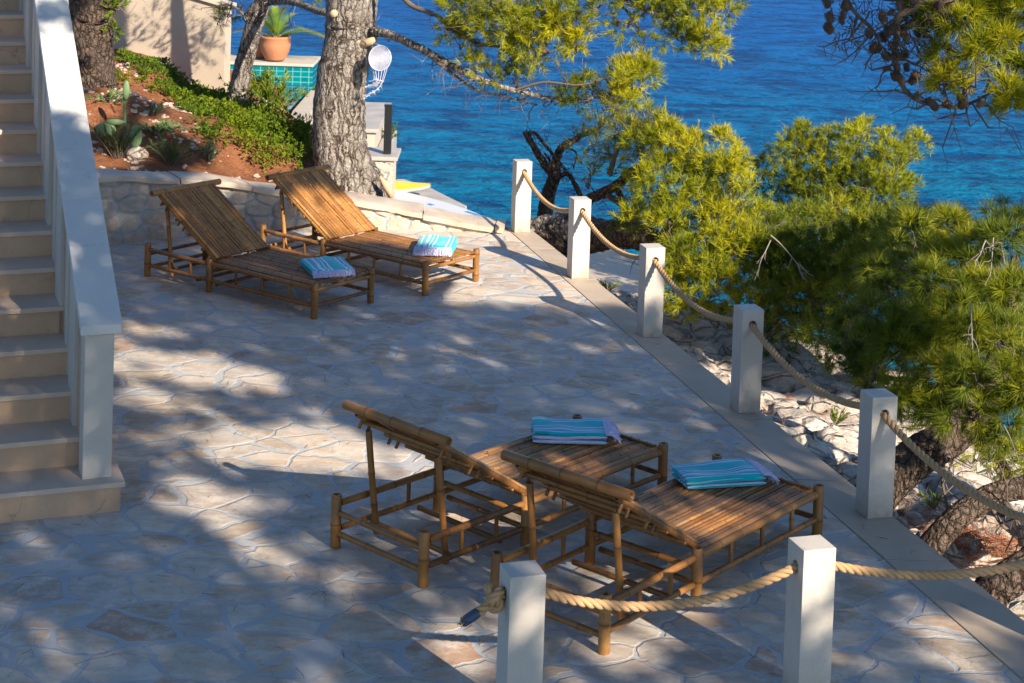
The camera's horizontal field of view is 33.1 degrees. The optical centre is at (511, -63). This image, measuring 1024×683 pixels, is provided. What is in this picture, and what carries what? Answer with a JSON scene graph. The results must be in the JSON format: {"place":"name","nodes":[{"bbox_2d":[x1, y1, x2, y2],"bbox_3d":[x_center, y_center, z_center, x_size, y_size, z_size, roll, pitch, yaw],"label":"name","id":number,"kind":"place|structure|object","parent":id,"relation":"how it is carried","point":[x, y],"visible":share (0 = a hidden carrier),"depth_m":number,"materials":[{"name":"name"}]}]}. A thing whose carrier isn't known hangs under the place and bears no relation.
{"place":"outdoors","nodes":[
{"label":"outdoors","id":0,"kind":"place"},
{"bbox_2d":[83,49,423,213],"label":"garden slope","id":1,"kind":"structure","parent":0,"point":[234,164],"depth_m":17.65,"materials":[{"name":"red soil"}]},
{"bbox_2d":[68,0,147,89],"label":"pine tree","id":2,"kind":"object","parent":1,"relation":"on","point":[93,25],"visible":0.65,"depth_m":18.08,"materials":[{"name":"brown plant"}]},
{"bbox_2d":[83,88,134,103],"bbox_3d":[-4.186,1.626,17.648,0.637,0.150,0.544,2,3,0],"label":"succulent","id":3,"kind":"object","parent":1,"relation":"on","point":[110,94],"visible":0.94,"depth_m":17.72,"materials":[{"name":"green plant"}]},
{"bbox_2d":[95,80,141,151],"bbox_3d":[-3.899,1.767,17.087,0.480,0.721,0.066,2,3,0],"label":"prickly pear","id":4,"kind":"object","parent":1,"relation":"on","point":[137,140],"visible":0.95,"depth_m":17.07,"materials":[{"name":"green plant"}]},
{"bbox_2d":[89,116,162,157],"bbox_3d":[-3.814,1.969,16.915,0.856,0.408,0.487,3,3,17],"label":"agave plant","id":5,"kind":"object","parent":1,"relation":"on","point":[118,148],"visible":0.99,"depth_m":16.94,"materials":[{"name":"green plant"}]},
{"bbox_2d":[126,146,148,161],"bbox_3d":[-3.699,2.146,16.998,0.226,0.177,0.172,2,3,0],"label":"boulder","id":6,"kind":"object","parent":1,"relation":"on","point":[133,153],"visible":1,"depth_m":16.94,"materials":[{"name":"white stone"}]},
{"bbox_2d":[137,100,163,114],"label":"succulent","id":7,"kind":"object","parent":1,"relation":"on","point":[155,109],"visible":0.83,"depth_m":18.06,"materials":[{"name":"green plant"}]},
{"bbox_2d":[68,0,236,91],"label":"boundary wall","id":8,"kind":"structure","parent":1,"relation":"on","point":[183,37],"depth_m":22.83,"materials":[{"name":"paint"}]},
{"bbox_2d":[137,120,176,138],"bbox_3d":[-3.547,1.939,17.509,0.512,0.165,0.434,4,3,36],"label":"succulent","id":9,"kind":"object","parent":1,"relation":"on","point":[158,130],"visible":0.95,"depth_m":17.48,"materials":[{"name":"green plant"}]},
{"bbox_2d":[133,118,200,131],"bbox_3d":[-3.564,1.925,17.638,0.551,0.145,0.590,-1,4,-44],"label":"succulent","id":10,"kind":"object","parent":1,"relation":"on","point":[161,123],"visible":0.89,"depth_m":17.64,"materials":[{"name":"green plant"}]},
{"bbox_2d":[148,136,211,164],"bbox_3d":[-3.353,2.086,17.012,0.554,0.303,0.673,-1,4,-44],"label":"agave plant","id":11,"kind":"object","parent":1,"relation":"on","point":[169,153],"visible":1,"depth_m":16.98,"materials":[{"name":"green plant"}]},
{"bbox_2d":[199,141,222,161],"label":"grass tuft","id":12,"kind":"object","parent":1,"relation":"on","point":[207,156],"visible":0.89,"depth_m":17.30,"materials":[{"name":"green plant"}]},
{"bbox_2d":[114,46,312,173],"bbox_3d":[-3.457,1.865,19.638,1.731,0.875,4.882,0,3,-30],"label":"ground cover","id":13,"kind":"object","parent":1,"relation":"on","point":[257,120],"visible":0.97,"depth_m":18.53,"materials":[{"name":"green plant"}]},
{"bbox_2d":[83,62,397,213],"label":"garden pebbles","id":14,"kind":"object","parent":1,"relation":"on","point":[145,113],"visible":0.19,"depth_m":17.81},
{"bbox_2d":[194,0,325,97],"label":"pine tree","id":15,"kind":"object","parent":1,"relation":"on","point":[255,16],"visible":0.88,"depth_m":21.10,"materials":[{"name":"grey plant"}]},
{"bbox_2d":[217,66,314,108],"bbox_3d":[-3.175,2.022,22.200,1.214,0.703,1.159,4,3,34],"label":"oleander bush","id":16,"kind":"object","parent":1,"relation":"on","point":[267,92],"visible":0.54,"depth_m":22.29,"materials":[{"name":"green plant"}]},
{"bbox_2d":[280,113,312,143],"bbox_3d":[-2.240,2.123,18.774,0.736,0.454,0.574,0,3,-34],"label":"oleander bush","id":17,"kind":"object","parent":1,"relation":"on","point":[307,128],"visible":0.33,"depth_m":18.70,"materials":[{"name":"green plant"}]},
{"bbox_2d":[312,0,749,197],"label":"pine tree","id":18,"kind":"object","parent":1,"relation":"on","point":[353,32],"visible":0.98,"depth_m":16.59,"materials":[{"name":"green plant"}]},
{"bbox_2d":[361,43,390,99],"bbox_3d":[-1.357,1.365,17.366,0.326,0.592,0.132,4,3,36],"label":"dream catcher","id":19,"kind":"object","parent":18,"relation":"hanging from","point":[378,57],"visible":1,"depth_m":17.34,"materials":[{"name":"white fabric"}]},
{"bbox_2d":[255,38,264,58],"bbox_3d":[-4.122,1.794,28.225,0.440,0.341,0.440,2,3,0],"label":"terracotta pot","id":20,"kind":"object","parent":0,"point":[259,54],"visible":0.23,"depth_m":28.05,"materials":[{"name":"orange ceramic"}]},
{"bbox_2d":[368,147,400,212],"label":"stone pillar","id":21,"kind":"structure","parent":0,"point":[385,164],"depth_m":23.47,"materials":[{"name":"beige stone"}]},
{"bbox_2d":[383,104,392,153],"bbox_3d":[-1.702,2.626,23.656,0.116,0.684,0.112,2,3,0],"label":"bollard lamp","id":22,"kind":"object","parent":21,"relation":"on","point":[387,146],"visible":1,"depth_m":23.61,"materials":[{"name":"metal"}]},
{"bbox_2d":[396,179,466,218],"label":"stone platform","id":23,"kind":"structure","parent":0,"point":[432,193],"depth_m":26.13,"materials":[{"name":"beige stone"}]},
{"bbox_2d":[228,53,320,187],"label":"swimming pool","id":24,"kind":"structure","parent":23,"relation":"on","point":[303,69],"depth_m":27.67,"materials":[{"name":"tile"}]},
{"bbox_2d":[260,34,290,60],"bbox_3d":[-3.830,1.779,27.873,0.500,0.388,0.500,2,3,0],"label":"terracotta pot","id":25,"kind":"object","parent":24,"relation":"on","point":[275,48],"visible":0.98,"depth_m":27.69,"materials":[{"name":"orange ceramic"}]},
{"bbox_2d":[231,6,324,39],"bbox_3d":[-3.744,1.384,27.898,2.033,0.650,1.190,2,3,0],"label":"cycad","id":26,"kind":"object","parent":25,"relation":"in","point":[277,27],"visible":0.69,"depth_m":27.80,"materials":[{"name":"green plant"}]},
{"bbox_2d":[290,101,396,147],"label":"garden wall","id":27,"kind":"structure","parent":23,"relation":"on","point":[374,116],"depth_m":26.20,"materials":[{"name":"stone"}]},
{"bbox_2d":[382,121,400,137],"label":"shore plant","id":28,"kind":"object","parent":27,"relation":"on","point":[393,130],"visible":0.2,"depth_m":26.32,"materials":[{"name":"green plant"}]},
{"bbox_2d":[395,181,430,192],"bbox_3d":[-2.566,3.729,26.169,2.700,0.264,0.799,2,3,9],"label":"kayak","id":29,"kind":"object","parent":23,"relation":"on","point":[404,186],"visible":0.17,"depth_m":25.85,"materials":[{"name":"yellow plastic"}]},
{"bbox_2d":[395,192,485,218],"bbox_3d":[-1.185,3.919,24.903,0.719,0.103,2.885,0,3,-38],"label":"paddle board","id":30,"kind":"object","parent":23,"relation":"on","point":[425,201],"visible":0.34,"depth_m":25.10,"materials":[{"name":"white plastic"}]},
{"bbox_2d":[0,229,1023,682],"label":"terrace paving","id":31,"kind":"structure","parent":0,"point":[452,357],"depth_m":9.51,"materials":[{"name":"beige stone"}]},
{"bbox_2d":[0,0,124,522],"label":"stone staircase","id":32,"kind":"structure","parent":31,"relation":"on","point":[40,477],"depth_m":10.30,"materials":[{"name":"beige stone"}]},
{"bbox_2d":[18,0,121,479],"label":"stone balustrade","id":33,"kind":"object","parent":32,"relation":"on","point":[86,296],"visible":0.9,"depth_m":10.33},
{"bbox_2d":[144,179,374,318],"bbox_3d":[-2.127,2.561,14.408,2.011,0.762,0.785,4,3,37],"label":"bamboo lounger","id":34,"kind":"object","parent":31,"relation":"on","point":[208,233],"visible":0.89,"depth_m":14.50,"materials":[{"name":"brown wood"}]},
{"bbox_2d":[299,256,355,278],"bbox_3d":[-1.507,2.711,14.047,0.366,0.124,0.503,1,3,-21],"label":"folded towel","id":35,"kind":"object","parent":34,"relation":"on","point":[323,266],"visible":1,"depth_m":13.96,"materials":[{"name":"blue fabric"}]},
{"bbox_2d":[96,168,506,245],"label":"retaining wall","id":36,"kind":"structure","parent":31,"relation":"on","point":[133,211],"depth_m":16.50,"materials":[{"name":"stone"}]},
{"bbox_2d":[260,164,479,295],"bbox_3d":[-1.277,2.549,15.252,2.011,0.762,0.785,4,3,38],"label":"bamboo lounger","id":37,"kind":"object","parent":31,"relation":"on","point":[351,218],"visible":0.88,"depth_m":15.35,"materials":[{"name":"brown wood"}]},
{"bbox_2d":[413,234,457,256],"bbox_3d":[-0.659,2.657,14.889,0.372,0.088,0.485,2,3,0],"label":"folded towel","id":38,"kind":"object","parent":37,"relation":"on","point":[432,245],"visible":1,"depth_m":14.72,"materials":[{"name":"teal fabric"}]},
{"bbox_2d":[21,243,964,679],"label":"fallen needles","id":39,"kind":"object","parent":31,"relation":"on","point":[479,491],"visible":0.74,"depth_m":10.74,"materials":[{"name":"brown plant"}]},
{"bbox_2d":[330,400,667,587],"bbox_3d":[-0.017,2.861,9.616,0.785,0.762,2.012,4,4,43],"label":"bamboo lounger","id":40,"kind":"object","parent":31,"relation":"on","point":[492,467],"visible":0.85,"depth_m":9.24,"materials":[{"name":"brown wood"}]},
{"bbox_2d":[531,416,621,444],"bbox_3d":[0.380,2.921,10.216,0.533,0.078,0.290,2,3,0],"label":"folded towel","id":41,"kind":"object","parent":40,"relation":"on","point":[595,431],"visible":1,"depth_m":10.13,"materials":[{"name":"blue fabric"}]},
{"bbox_2d":[496,560,545,682],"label":"stone post","id":42,"kind":"object","parent":31,"relation":"on","point":[520,635],"visible":0.97,"depth_m":7.20,"materials":[{"name":"white stone"}]},
{"bbox_2d":[490,449,823,654],"bbox_3d":[0.813,2.920,8.973,0.785,0.762,2.012,4,4,40],"label":"bamboo lounger","id":43,"kind":"object","parent":31,"relation":"on","point":[671,510],"visible":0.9,"depth_m":8.77,"materials":[{"name":"brown wood"}]},
{"bbox_2d":[670,458,779,488],"bbox_3d":[1.185,2.979,9.588,0.560,0.074,0.258,1,3,-15],"label":"folded towel","id":44,"kind":"object","parent":43,"relation":"on","point":[732,472],"visible":1,"depth_m":9.52,"materials":[{"name":"blue fabric"}]},
{"bbox_2d":[782,535,835,682],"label":"stone post","id":45,"kind":"object","parent":31,"relation":"on","point":[809,610],"visible":1,"depth_m":7.59,"materials":[{"name":"white stone"}]},
{"bbox_2d":[228,0,1023,457],"bbox_3d":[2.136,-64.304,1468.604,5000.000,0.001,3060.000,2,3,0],"label":"sea","id":46,"kind":"structure","parent":0,"point":[772,78],"depth_m":43.74,"materials":[{"name":"liquid"}]},
{"bbox_2d":[609,290,1023,619],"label":"rocky shore","id":47,"kind":"structure","parent":0,"point":[716,350],"depth_m":14.12,"materials":[{"name":"beige stone"}]},
{"bbox_2d":[514,103,621,216],"bbox_3d":[0.637,2.376,17.912,1.198,1.725,0.595,3,3,20],"label":"dead tree","id":48,"kind":"object","parent":47,"relation":"on","point":[553,166],"visible":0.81,"depth_m":17.95,"materials":[{"name":"brown wood"}]},
{"bbox_2d":[597,278,622,290],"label":"weed","id":49,"kind":"object","parent":47,"relation":"on","point":[604,285],"visible":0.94,"depth_m":17.59,"materials":[{"name":"green plant"}]},
{"bbox_2d":[589,249,638,292],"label":"concrete deck","id":50,"kind":"structure","parent":47,"relation":"on","point":[606,267],"depth_m":21.57,"materials":[{"name":"concrete"}]},
{"bbox_2d":[530,212,629,257],"bbox_3d":[0.624,3.013,17.246,1.257,0.624,0.574,3,3,23],"label":"rock","id":51,"kind":"object","parent":50,"relation":"on","point":[551,229],"visible":0.26,"depth_m":17.27,"materials":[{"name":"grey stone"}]},
{"bbox_2d":[559,79,783,330],"bbox_3d":[1.538,2.471,16.275,1.434,2.113,3.096,1,3,-16],"label":"pine tree","id":52,"kind":"object","parent":47,"relation":"on","point":[633,231],"visible":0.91,"depth_m":15.90,"materials":[{"name":"green plant"}]},
{"bbox_2d":[738,111,934,306],"bbox_3d":[3.509,3.014,18.948,2.270,2.222,1.407,2,3,11],"label":"pine tree","id":53,"kind":"object","parent":47,"relation":"on","point":[835,176],"visible":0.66,"depth_m":18.93,"materials":[{"name":"green plant"}]},
{"bbox_2d":[830,405,847,426],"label":"weed","id":54,"kind":"object","parent":47,"relation":"on","point":[834,418],"visible":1,"depth_m":13.51,"materials":[{"name":"green plant"}]},
{"bbox_2d":[689,346,1023,620],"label":"needle litter","id":55,"kind":"object","parent":47,"relation":"on","point":[994,539],"visible":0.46,"depth_m":10.93,"materials":[{"name":"brown plant"}]},
{"bbox_2d":[714,189,1023,432],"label":"pine tree","id":56,"kind":"object","parent":47,"relation":"on","point":[827,287],"visible":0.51,"depth_m":14.95,"materials":[{"name":"green plant"}]},
{"bbox_2d":[754,189,1023,510],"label":"pine tree","id":57,"kind":"object","parent":47,"relation":"on","point":[990,394],"visible":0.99,"depth_m":10.94,"materials":[{"name":"green plant"}]},
{"bbox_2d":[815,0,1023,164],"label":"pine tree","id":58,"kind":"object","parent":47,"relation":"on","point":[993,17],"visible":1,"depth_m":8.83,"materials":[{"name":"green plant"}]},
{"bbox_2d":[919,489,942,510],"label":"weed","id":59,"kind":"object","parent":47,"relation":"on","point":[934,503],"visible":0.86,"depth_m":11.34,"materials":[{"name":"green plant"}]},
{"bbox_2d":[919,446,1023,555],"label":"pine tree","id":60,"kind":"object","parent":47,"relation":"on","point":[944,530],"visible":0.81,"depth_m":10.15,"materials":[{"name":"brown plant"}]},
{"bbox_2d":[939,418,1023,480],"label":"pine tree","id":61,"kind":"object","parent":47,"relation":"on","point":[1008,473],"visible":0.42,"depth_m":13.17,"materials":[{"name":"green plant"}]},
{"bbox_2d":[974,546,1023,606],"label":"pine tree","id":62,"kind":"object","parent":47,"relation":"on","point":[1004,589],"visible":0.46,"depth_m":9.31,"materials":[{"name":"brown plant"}]},
{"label":"terrace base","id":63,"kind":"structure","parent":0,"visible":0},
{"bbox_2d":[505,226,1023,681],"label":"terrace kerb","id":64,"kind":"structure","parent":63,"relation":"on","point":[990,623],"depth_m":10.24,"materials":[{"name":"concrete"}]},
{"bbox_2d":[511,159,531,232],"bbox_3d":[0.093,2.538,16.953,0.156,0.700,0.156,1,3,-15],"label":"stone post","id":65,"kind":"object","parent":64,"relation":"on","point":[521,206],"visible":0.99,"depth_m":16.88,"materials":[{"name":"white stone"}]},
{"bbox_2d":[567,196,590,278],"bbox_3d":[0.590,2.640,15.177,0.156,0.700,0.156,1,3,-15],"label":"stone post","id":66,"kind":"object","parent":64,"relation":"on","point":[578,250],"visible":1,"depth_m":15.11,"materials":[{"name":"white stone"}]},
{"bbox_2d":[637,243,664,337],"bbox_3d":[1.081,2.741,13.404,0.156,0.700,0.156,1,3,-15],"label":"stone post","id":67,"kind":"object","parent":64,"relation":"on","point":[650,302],"visible":0.99,"depth_m":13.33,"materials":[{"name":"white stone"}]},
{"bbox_2d":[730,304,763,412],"bbox_3d":[1.588,2.843,11.646,0.156,0.700,0.156,1,3,-15],"label":"stone post","id":68,"kind":"object","parent":64,"relation":"on","point":[746,373],"visible":0.99,"depth_m":11.58,"materials":[{"name":"white stone"}]},
{"bbox_2d":[855,388,897,518],"bbox_3d":[2.083,2.946,9.846,0.156,0.700,0.156,1,3,-15],"label":"stone post","id":69,"kind":"object","parent":64,"relation":"on","point":[875,466],"visible":1,"depth_m":9.78,"materials":[{"name":"white stone"}]},
{"bbox_2d":[457,170,1023,626],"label":"barrier rope","id":70,"kind":"object","parent":69,"relation":"attached to","point":[493,602],"visible":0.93,"depth_m":7.80,"materials":[{"name":"beige fabric"}]}
]}

